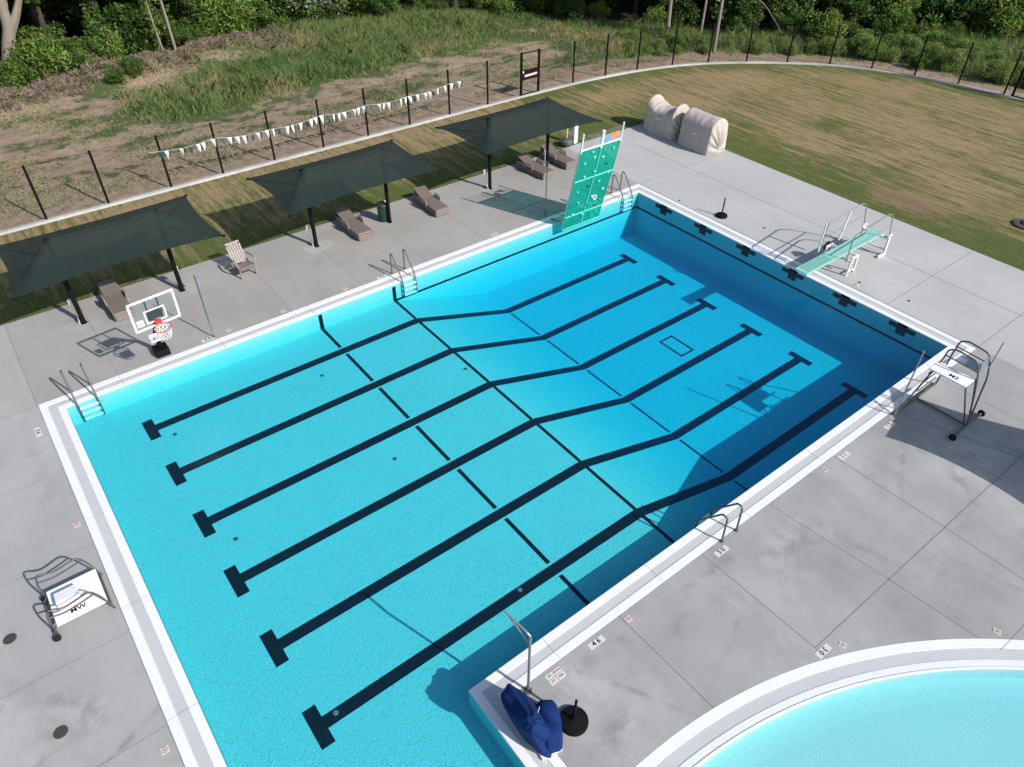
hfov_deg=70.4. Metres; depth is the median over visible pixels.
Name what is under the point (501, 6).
shrub
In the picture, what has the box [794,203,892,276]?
diving board
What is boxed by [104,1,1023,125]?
tall grass
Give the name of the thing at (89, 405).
pool ladder
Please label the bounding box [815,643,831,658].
depth marker
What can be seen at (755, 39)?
shrub
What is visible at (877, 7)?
shrub
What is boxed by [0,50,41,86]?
shrub
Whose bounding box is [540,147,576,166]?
chaise lounger
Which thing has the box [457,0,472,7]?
shrub
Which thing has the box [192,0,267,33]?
shrub
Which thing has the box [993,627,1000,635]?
no diving tile
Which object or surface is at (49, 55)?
shrub
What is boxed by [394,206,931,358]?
wall line
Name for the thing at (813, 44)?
shrub
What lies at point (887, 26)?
shrub
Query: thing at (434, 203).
chaise lounger
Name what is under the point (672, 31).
shrub
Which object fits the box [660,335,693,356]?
drain outline
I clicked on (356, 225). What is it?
chaise lounger
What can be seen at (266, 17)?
shrub
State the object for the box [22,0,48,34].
forest tree
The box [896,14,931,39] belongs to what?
shrub
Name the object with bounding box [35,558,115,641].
guard stand
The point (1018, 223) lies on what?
valve box
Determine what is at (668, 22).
forest tree
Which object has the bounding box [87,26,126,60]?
shrub
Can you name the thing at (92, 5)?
forest tree
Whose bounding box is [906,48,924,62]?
shrub
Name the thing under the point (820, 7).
shrub
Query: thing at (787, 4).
forest tree
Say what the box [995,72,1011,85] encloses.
shrub
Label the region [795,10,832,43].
shrub
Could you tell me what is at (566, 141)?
hose reel
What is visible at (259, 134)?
pennant string
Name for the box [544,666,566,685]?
warning tile
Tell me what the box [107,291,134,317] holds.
chaise lounger
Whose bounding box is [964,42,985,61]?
shrub
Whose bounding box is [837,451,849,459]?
depth marker
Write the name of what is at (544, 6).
shrub
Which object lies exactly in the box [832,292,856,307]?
wall target cross
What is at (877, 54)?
shrub
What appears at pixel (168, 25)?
forest tree
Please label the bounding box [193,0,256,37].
shrub
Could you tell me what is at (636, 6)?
forest tree
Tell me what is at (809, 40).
shrub
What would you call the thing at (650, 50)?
shrub
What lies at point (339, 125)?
short weeds
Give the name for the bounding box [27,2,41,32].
forest tree
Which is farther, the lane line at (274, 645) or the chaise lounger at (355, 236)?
the chaise lounger at (355, 236)
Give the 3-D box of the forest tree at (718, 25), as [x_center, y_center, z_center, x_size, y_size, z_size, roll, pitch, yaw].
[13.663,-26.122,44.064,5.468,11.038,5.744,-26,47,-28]
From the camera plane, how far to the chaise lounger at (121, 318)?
23.88 m
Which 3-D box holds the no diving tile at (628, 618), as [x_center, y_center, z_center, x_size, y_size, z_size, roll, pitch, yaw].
[2.495,5.046,15.576,0.145,0.014,0.145,-26,47,-28]
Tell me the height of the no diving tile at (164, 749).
0.014 m
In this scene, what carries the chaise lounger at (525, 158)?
on the chaise lounger at (524, 166)
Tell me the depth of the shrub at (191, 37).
44.49 m
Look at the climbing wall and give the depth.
27.95 m
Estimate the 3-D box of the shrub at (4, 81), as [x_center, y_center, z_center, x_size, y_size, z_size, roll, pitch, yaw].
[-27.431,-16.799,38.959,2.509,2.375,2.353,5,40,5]
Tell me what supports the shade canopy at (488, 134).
on the post pads
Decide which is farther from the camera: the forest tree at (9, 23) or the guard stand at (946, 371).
the forest tree at (9, 23)
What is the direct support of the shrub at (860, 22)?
on the ground at (14, 141)
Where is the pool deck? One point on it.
(708, 631)
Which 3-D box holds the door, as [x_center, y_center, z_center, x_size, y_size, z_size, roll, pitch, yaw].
[3.108,-12.076,35.053,0.160,0.600,0.012,-26,47,-28]
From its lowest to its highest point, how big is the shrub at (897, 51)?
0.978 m
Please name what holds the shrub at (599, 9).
on the ground at (14, 141)
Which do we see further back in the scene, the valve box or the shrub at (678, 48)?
the shrub at (678, 48)
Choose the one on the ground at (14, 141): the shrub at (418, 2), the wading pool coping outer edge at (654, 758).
the shrub at (418, 2)
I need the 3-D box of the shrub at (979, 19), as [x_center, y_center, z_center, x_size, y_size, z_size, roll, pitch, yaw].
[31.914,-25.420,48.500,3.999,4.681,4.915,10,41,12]
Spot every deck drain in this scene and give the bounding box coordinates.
[3,633,16,644]
[53,725,67,738]
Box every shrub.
[0,24,65,73]
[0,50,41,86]
[0,53,25,89]
[11,31,71,81]
[43,21,93,71]
[58,36,100,74]
[81,2,148,55]
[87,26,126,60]
[102,0,167,52]
[102,63,127,82]
[114,55,145,78]
[157,14,205,49]
[170,0,222,26]
[183,28,202,47]
[190,5,225,39]
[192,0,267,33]
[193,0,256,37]
[246,0,290,31]
[264,0,303,24]
[275,0,325,23]
[301,0,349,21]
[347,0,373,16]
[363,0,400,18]
[371,0,392,16]
[404,0,429,9]
[425,0,448,13]
[441,0,459,8]
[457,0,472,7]
[471,0,488,7]
[484,0,514,17]
[505,0,528,13]
[527,0,540,12]
[530,0,564,15]
[552,0,587,22]
[587,0,610,20]
[622,39,636,49]
[627,30,639,39]
[642,4,666,27]
[644,45,653,53]
[652,38,666,49]
[655,49,662,54]
[659,0,700,27]
[659,32,672,43]
[666,28,679,41]
[672,35,687,47]
[672,44,682,52]
[700,43,712,52]
[708,0,759,27]
[721,40,734,49]
[722,0,764,30]
[724,16,750,36]
[750,40,768,54]
[751,38,759,48]
[760,0,817,21]
[764,0,803,28]
[774,9,804,31]
[774,31,784,37]
[783,25,801,41]
[784,43,798,54]
[789,47,799,55]
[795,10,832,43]
[801,0,832,13]
[802,7,848,41]
[804,38,819,51]
[804,41,819,53]
[817,36,837,54]
[821,0,872,24]
[826,38,846,57]
[834,16,858,39]
[838,48,849,56]
[843,11,865,26]
[844,36,863,54]
[846,33,872,52]
[851,28,874,37]
[855,35,884,58]
[862,0,895,28]
[864,42,887,59]
[867,49,883,60]
[868,18,894,38]
[870,4,915,28]
[876,0,923,22]
[877,34,899,52]
[881,47,902,62]
[893,27,903,39]
[894,30,910,39]
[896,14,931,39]
[896,34,915,49]
[902,37,924,52]
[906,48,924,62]
[907,53,931,69]
[910,0,976,32]
[917,42,947,66]
[921,29,946,44]
[929,32,955,49]
[939,47,967,73]
[940,20,967,39]
[950,38,980,56]
[963,0,1023,36]
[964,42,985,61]
[969,51,985,64]
[981,58,1016,83]
[983,50,1006,62]
[984,3,1023,41]
[988,0,1023,26]
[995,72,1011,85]
[1011,61,1023,80]
[1013,6,1023,39]
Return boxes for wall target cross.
[655,203,671,215]
[694,222,711,235]
[736,244,755,257]
[782,267,803,280]
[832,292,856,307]
[888,320,915,336]
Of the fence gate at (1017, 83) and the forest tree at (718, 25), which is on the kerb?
the fence gate at (1017, 83)
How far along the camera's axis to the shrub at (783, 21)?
48.58 m
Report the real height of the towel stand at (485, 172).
0.837 m
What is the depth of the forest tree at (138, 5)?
45.03 m
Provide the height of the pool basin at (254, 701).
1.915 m
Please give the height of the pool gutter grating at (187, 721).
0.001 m
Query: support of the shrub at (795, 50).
on the ground at (14, 141)
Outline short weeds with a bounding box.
[0,19,1023,219]
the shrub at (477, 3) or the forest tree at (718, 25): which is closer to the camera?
the forest tree at (718, 25)
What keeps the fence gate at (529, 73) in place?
on the kerb
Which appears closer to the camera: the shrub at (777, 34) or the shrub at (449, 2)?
the shrub at (777, 34)
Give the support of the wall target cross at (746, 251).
attached to the pool basin at (254, 701)
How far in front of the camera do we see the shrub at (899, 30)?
47.33 m
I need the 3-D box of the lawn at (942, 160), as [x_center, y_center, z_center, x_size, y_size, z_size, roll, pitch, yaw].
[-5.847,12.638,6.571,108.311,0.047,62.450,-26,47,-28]
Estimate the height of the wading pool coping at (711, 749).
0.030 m
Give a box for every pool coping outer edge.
[38,184,975,766]
[635,639,1023,766]
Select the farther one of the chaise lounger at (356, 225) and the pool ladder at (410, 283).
the chaise lounger at (356, 225)
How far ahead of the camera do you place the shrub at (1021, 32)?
47.52 m
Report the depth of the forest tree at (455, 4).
52.95 m
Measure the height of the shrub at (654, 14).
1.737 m
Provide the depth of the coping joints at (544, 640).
17.68 m
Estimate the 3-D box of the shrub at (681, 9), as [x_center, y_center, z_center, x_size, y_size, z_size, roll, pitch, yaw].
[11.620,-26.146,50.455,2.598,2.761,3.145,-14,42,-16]
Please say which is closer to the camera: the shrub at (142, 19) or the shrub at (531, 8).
the shrub at (142, 19)
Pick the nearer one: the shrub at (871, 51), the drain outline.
the drain outline
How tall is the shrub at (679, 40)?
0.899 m
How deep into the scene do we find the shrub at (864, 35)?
46.03 m
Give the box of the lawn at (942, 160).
[0,64,1023,325]
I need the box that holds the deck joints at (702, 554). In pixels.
[0,136,1023,765]
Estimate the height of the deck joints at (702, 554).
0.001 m
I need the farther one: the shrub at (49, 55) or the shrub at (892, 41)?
the shrub at (892, 41)
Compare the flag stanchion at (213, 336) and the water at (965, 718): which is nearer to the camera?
the water at (965, 718)
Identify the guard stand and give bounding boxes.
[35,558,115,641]
[894,341,1004,440]
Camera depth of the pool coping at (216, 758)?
17.49 m
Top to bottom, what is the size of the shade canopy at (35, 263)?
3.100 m
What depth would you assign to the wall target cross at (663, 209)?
30.55 m
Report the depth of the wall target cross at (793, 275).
26.67 m
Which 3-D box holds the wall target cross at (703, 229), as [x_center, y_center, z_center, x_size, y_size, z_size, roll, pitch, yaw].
[7.678,-6.199,29.246,0.001,0.415,0.920,-26,47,-28]
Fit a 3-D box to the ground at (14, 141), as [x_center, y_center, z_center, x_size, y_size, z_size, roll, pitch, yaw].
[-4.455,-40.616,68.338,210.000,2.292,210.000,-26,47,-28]
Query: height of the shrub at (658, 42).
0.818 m
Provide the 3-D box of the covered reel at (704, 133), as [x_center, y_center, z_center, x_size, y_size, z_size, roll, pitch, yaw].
[9.129,-12.080,34.618,1.547,1.628,2.194,-26,47,-28]
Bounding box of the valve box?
[1012,219,1023,229]
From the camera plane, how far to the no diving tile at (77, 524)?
17.43 m
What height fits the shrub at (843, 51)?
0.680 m
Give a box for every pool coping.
[58,190,955,766]
[679,659,1023,766]
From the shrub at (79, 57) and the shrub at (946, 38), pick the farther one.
the shrub at (946, 38)
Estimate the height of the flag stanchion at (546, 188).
2.311 m
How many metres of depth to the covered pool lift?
13.28 m
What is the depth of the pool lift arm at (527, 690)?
13.26 m
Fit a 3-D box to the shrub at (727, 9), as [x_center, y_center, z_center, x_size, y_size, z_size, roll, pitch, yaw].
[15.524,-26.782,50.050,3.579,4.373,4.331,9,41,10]
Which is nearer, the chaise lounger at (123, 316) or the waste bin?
the chaise lounger at (123, 316)
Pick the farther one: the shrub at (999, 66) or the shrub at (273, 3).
the shrub at (273, 3)
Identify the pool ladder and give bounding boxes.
[59,363,105,421]
[389,249,417,297]
[610,172,632,212]
[693,503,742,542]
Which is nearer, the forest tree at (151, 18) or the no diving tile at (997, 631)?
the no diving tile at (997, 631)
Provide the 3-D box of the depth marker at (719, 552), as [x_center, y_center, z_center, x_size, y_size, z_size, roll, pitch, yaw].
[4.887,3.908,16.943,0.405,0.011,0.150,-26,47,-28]
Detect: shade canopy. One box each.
[0,194,224,323]
[246,139,441,246]
[435,97,601,188]
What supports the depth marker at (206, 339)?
on the pool deck
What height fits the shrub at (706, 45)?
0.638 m
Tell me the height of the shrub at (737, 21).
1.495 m
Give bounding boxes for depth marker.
[34,427,42,436]
[201,336,213,342]
[587,635,605,649]
[713,545,728,556]
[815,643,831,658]
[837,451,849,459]
[883,421,894,429]
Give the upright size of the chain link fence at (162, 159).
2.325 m
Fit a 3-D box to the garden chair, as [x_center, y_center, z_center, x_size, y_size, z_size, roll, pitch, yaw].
[-9.692,-4.431,25.933,0.769,1.000,1.010,-30,49,-31]
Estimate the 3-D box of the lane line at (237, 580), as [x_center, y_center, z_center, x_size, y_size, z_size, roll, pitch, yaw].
[1.191,1.328,21.992,19.650,1.240,0.920,-26,47,-28]
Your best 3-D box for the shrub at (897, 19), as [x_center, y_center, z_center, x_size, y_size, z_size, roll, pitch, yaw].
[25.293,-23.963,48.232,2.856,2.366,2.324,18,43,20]
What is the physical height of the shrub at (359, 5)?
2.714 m
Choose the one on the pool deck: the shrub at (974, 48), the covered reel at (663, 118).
the covered reel at (663, 118)
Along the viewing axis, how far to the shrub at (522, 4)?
52.25 m
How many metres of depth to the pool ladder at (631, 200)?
31.00 m
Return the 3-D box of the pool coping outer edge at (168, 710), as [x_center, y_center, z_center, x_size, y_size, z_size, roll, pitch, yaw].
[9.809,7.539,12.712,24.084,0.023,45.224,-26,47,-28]
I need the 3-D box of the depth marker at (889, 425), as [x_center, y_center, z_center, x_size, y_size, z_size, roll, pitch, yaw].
[10.513,1.165,20.229,0.405,0.011,0.150,-26,47,-28]
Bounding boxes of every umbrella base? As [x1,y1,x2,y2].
[560,699,588,736]
[715,198,727,218]
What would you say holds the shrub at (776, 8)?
on the ground at (14, 141)
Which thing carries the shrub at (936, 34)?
on the ground at (14, 141)
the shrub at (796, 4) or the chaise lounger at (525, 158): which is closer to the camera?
the chaise lounger at (525, 158)
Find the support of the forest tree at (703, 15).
on the ground at (14, 141)
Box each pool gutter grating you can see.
[47,187,965,766]
[655,648,1023,766]
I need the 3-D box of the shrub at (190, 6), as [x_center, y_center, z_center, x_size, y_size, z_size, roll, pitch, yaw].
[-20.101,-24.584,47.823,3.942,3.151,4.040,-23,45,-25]
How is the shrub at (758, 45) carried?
on the ground at (14, 141)
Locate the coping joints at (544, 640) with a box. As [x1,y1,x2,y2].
[56,206,931,720]
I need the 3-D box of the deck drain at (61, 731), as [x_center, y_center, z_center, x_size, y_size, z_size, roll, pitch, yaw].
[-8.509,6.569,13.687,0.260,0.010,0.260,-26,47,-28]
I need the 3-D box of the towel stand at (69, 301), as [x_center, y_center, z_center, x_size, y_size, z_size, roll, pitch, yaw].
[-14.193,-2.355,23.564,0.220,0.837,0.398,-26,47,-28]
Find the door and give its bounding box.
[575,127,577,139]
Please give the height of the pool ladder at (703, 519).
1.607 m
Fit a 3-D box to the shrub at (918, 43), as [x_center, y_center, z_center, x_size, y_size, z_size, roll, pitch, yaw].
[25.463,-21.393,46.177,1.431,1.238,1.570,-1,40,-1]
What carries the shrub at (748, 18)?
on the ground at (14, 141)
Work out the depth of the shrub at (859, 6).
48.78 m
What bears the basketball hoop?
on the pool deck
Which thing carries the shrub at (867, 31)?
on the ground at (14, 141)
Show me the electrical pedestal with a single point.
(574, 133)
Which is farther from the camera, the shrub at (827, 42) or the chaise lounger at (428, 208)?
the shrub at (827, 42)
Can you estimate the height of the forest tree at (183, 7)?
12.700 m
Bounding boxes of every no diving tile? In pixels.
[73,522,80,527]
[160,744,169,754]
[624,615,632,622]
[838,641,846,648]
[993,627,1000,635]
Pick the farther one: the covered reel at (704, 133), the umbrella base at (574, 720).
the covered reel at (704, 133)
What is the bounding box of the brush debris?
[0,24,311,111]
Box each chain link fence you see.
[0,54,520,230]
[540,22,1022,93]
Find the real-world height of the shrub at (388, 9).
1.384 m
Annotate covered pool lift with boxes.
[500,683,562,760]
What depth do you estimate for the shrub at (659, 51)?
46.30 m
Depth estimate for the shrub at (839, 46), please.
46.15 m
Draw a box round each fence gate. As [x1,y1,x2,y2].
[520,48,540,95]
[1011,67,1023,98]
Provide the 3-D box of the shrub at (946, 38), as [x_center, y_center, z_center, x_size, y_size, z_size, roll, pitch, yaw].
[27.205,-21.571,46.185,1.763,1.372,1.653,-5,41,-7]
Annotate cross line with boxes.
[318,314,589,604]
[392,287,674,543]
[511,313,747,490]
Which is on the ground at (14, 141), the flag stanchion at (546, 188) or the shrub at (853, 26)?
the shrub at (853, 26)
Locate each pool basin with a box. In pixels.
[66,193,946,766]
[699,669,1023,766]
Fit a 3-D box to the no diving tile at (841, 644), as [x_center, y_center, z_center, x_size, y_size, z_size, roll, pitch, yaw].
[6.888,5.447,15.138,0.145,0.014,0.145,22,45,24]
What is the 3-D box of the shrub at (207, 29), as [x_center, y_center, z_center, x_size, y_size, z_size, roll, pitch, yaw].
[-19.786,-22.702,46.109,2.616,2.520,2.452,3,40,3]
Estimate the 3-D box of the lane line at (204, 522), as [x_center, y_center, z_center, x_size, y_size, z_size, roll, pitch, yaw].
[-0.116,0.226,23.285,19.650,1.240,0.920,-26,47,-28]
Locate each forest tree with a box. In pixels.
[0,0,21,62]
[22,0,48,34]
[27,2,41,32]
[73,0,87,23]
[79,0,102,33]
[133,0,150,42]
[139,0,165,56]
[159,0,177,53]
[181,0,190,25]
[452,0,457,9]
[634,0,638,12]
[665,0,672,32]
[676,0,781,52]
[699,0,707,33]
[705,0,713,23]
[783,0,794,15]
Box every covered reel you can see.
[643,94,689,139]
[677,107,727,155]
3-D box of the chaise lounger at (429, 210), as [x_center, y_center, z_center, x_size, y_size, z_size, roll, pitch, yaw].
[-3.343,-7.453,30.054,0.741,0.302,1.927,-24,46,-26]
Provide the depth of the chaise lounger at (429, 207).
29.66 m
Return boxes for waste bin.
[376,201,387,222]
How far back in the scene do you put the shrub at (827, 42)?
46.30 m
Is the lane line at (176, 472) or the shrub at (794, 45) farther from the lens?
the shrub at (794, 45)
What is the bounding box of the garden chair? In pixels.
[224,240,257,279]
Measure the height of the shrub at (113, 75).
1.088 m
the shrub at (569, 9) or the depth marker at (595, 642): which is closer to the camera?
the depth marker at (595, 642)
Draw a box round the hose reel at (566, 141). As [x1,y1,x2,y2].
[560,129,573,146]
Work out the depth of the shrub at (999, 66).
42.16 m
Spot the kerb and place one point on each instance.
(149, 193)
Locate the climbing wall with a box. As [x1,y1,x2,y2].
[546,122,624,230]
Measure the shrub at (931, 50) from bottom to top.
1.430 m
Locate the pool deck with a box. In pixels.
[0,123,1023,766]
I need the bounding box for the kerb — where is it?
[0,61,1023,235]
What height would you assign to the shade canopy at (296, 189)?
3.100 m
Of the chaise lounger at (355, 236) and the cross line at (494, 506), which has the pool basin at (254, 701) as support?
the cross line at (494, 506)
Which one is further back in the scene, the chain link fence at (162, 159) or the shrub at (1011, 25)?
the shrub at (1011, 25)
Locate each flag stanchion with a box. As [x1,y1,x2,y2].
[193,275,215,337]
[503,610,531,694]
[544,161,547,215]
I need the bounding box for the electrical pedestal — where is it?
[572,126,577,143]
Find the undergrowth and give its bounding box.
[0,0,975,53]
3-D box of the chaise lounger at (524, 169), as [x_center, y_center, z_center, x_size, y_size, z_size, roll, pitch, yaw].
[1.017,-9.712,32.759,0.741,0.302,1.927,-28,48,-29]
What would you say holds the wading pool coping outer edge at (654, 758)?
on the pool deck
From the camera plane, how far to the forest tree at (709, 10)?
50.72 m
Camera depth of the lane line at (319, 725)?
17.03 m
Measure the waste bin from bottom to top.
0.780 m
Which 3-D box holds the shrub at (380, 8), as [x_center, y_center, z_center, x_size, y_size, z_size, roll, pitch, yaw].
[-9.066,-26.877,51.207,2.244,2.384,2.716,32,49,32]
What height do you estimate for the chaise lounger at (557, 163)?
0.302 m
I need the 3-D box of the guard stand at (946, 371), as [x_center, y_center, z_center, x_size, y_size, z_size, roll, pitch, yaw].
[12.190,-0.088,19.804,2.322,2.510,1.610,-26,47,-28]
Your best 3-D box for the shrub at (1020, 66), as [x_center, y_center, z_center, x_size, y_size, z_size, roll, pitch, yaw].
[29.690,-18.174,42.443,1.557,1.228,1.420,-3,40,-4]
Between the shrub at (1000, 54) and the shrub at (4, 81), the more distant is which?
the shrub at (1000, 54)
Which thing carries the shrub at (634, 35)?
on the ground at (14, 141)
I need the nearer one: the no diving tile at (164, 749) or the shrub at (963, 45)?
the no diving tile at (164, 749)
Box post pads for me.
[64,166,559,331]
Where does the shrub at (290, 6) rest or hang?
on the ground at (14, 141)
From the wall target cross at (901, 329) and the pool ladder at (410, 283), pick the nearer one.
the wall target cross at (901, 329)
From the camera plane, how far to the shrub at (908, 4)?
47.93 m
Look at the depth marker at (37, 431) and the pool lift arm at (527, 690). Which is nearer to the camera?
the pool lift arm at (527, 690)
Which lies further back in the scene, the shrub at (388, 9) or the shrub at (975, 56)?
the shrub at (388, 9)
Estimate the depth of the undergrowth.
47.41 m
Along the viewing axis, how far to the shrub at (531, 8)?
52.96 m
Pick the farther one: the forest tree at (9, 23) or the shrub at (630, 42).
the shrub at (630, 42)
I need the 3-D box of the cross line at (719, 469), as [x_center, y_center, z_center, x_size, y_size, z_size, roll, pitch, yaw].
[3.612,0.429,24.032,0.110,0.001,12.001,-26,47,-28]
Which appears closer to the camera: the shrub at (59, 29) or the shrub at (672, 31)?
the shrub at (59, 29)
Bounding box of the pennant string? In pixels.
[150,80,462,158]
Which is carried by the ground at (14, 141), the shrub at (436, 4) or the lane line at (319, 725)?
the shrub at (436, 4)
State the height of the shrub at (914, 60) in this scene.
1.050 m
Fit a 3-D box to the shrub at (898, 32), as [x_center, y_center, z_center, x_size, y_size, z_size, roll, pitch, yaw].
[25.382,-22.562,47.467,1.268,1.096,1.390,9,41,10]
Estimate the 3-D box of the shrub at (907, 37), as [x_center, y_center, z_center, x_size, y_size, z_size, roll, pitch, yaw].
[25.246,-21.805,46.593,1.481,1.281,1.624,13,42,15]
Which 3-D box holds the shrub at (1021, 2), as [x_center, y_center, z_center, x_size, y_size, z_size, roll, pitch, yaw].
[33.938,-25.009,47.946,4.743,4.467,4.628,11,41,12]
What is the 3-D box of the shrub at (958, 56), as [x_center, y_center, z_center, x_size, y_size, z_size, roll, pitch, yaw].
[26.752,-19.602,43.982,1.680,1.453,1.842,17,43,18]
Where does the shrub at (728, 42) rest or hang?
on the ground at (14, 141)
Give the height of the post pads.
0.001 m
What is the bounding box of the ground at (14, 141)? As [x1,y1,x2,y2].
[0,0,1023,229]
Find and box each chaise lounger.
[97,279,133,315]
[103,295,135,321]
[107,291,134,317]
[108,293,135,319]
[335,207,372,235]
[336,213,373,237]
[337,216,373,240]
[413,185,449,211]
[413,190,449,213]
[413,192,449,214]
[414,193,449,216]
[516,152,553,174]
[516,157,553,176]
[516,165,553,179]
[540,143,576,164]
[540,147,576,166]
[540,148,576,167]
[540,150,576,168]
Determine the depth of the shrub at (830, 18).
46.92 m
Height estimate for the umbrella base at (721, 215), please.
0.800 m
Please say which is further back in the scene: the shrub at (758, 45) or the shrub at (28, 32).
the shrub at (758, 45)
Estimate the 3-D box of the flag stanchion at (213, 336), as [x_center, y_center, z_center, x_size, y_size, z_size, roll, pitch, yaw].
[-9.526,-2.369,22.465,0.116,2.311,0.118,-15,43,-17]
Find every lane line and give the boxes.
[142,254,636,440]
[165,275,674,485]
[192,298,716,537]
[223,323,762,596]
[259,351,812,667]
[302,382,867,749]
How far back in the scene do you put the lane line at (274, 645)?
18.40 m
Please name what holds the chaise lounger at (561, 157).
on the chaise lounger at (559, 161)
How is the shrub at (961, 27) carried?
on the ground at (14, 141)
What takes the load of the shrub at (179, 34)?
on the ground at (14, 141)
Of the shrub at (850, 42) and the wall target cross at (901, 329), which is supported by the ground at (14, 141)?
the shrub at (850, 42)
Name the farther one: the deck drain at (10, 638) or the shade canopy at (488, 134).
the shade canopy at (488, 134)
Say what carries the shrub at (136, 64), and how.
on the ground at (14, 141)
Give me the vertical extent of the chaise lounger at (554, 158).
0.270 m
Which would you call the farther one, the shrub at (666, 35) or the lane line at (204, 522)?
the shrub at (666, 35)
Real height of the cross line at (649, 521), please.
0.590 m
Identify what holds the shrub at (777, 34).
on the ground at (14, 141)
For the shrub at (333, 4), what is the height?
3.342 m
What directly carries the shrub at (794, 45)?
on the ground at (14, 141)
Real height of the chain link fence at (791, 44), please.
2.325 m
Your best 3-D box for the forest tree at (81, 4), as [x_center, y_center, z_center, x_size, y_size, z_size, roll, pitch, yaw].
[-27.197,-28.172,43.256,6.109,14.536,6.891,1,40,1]
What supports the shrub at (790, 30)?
on the ground at (14, 141)
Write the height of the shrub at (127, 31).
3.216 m
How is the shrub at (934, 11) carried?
on the ground at (14, 141)
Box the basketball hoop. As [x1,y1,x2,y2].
[126,288,180,358]

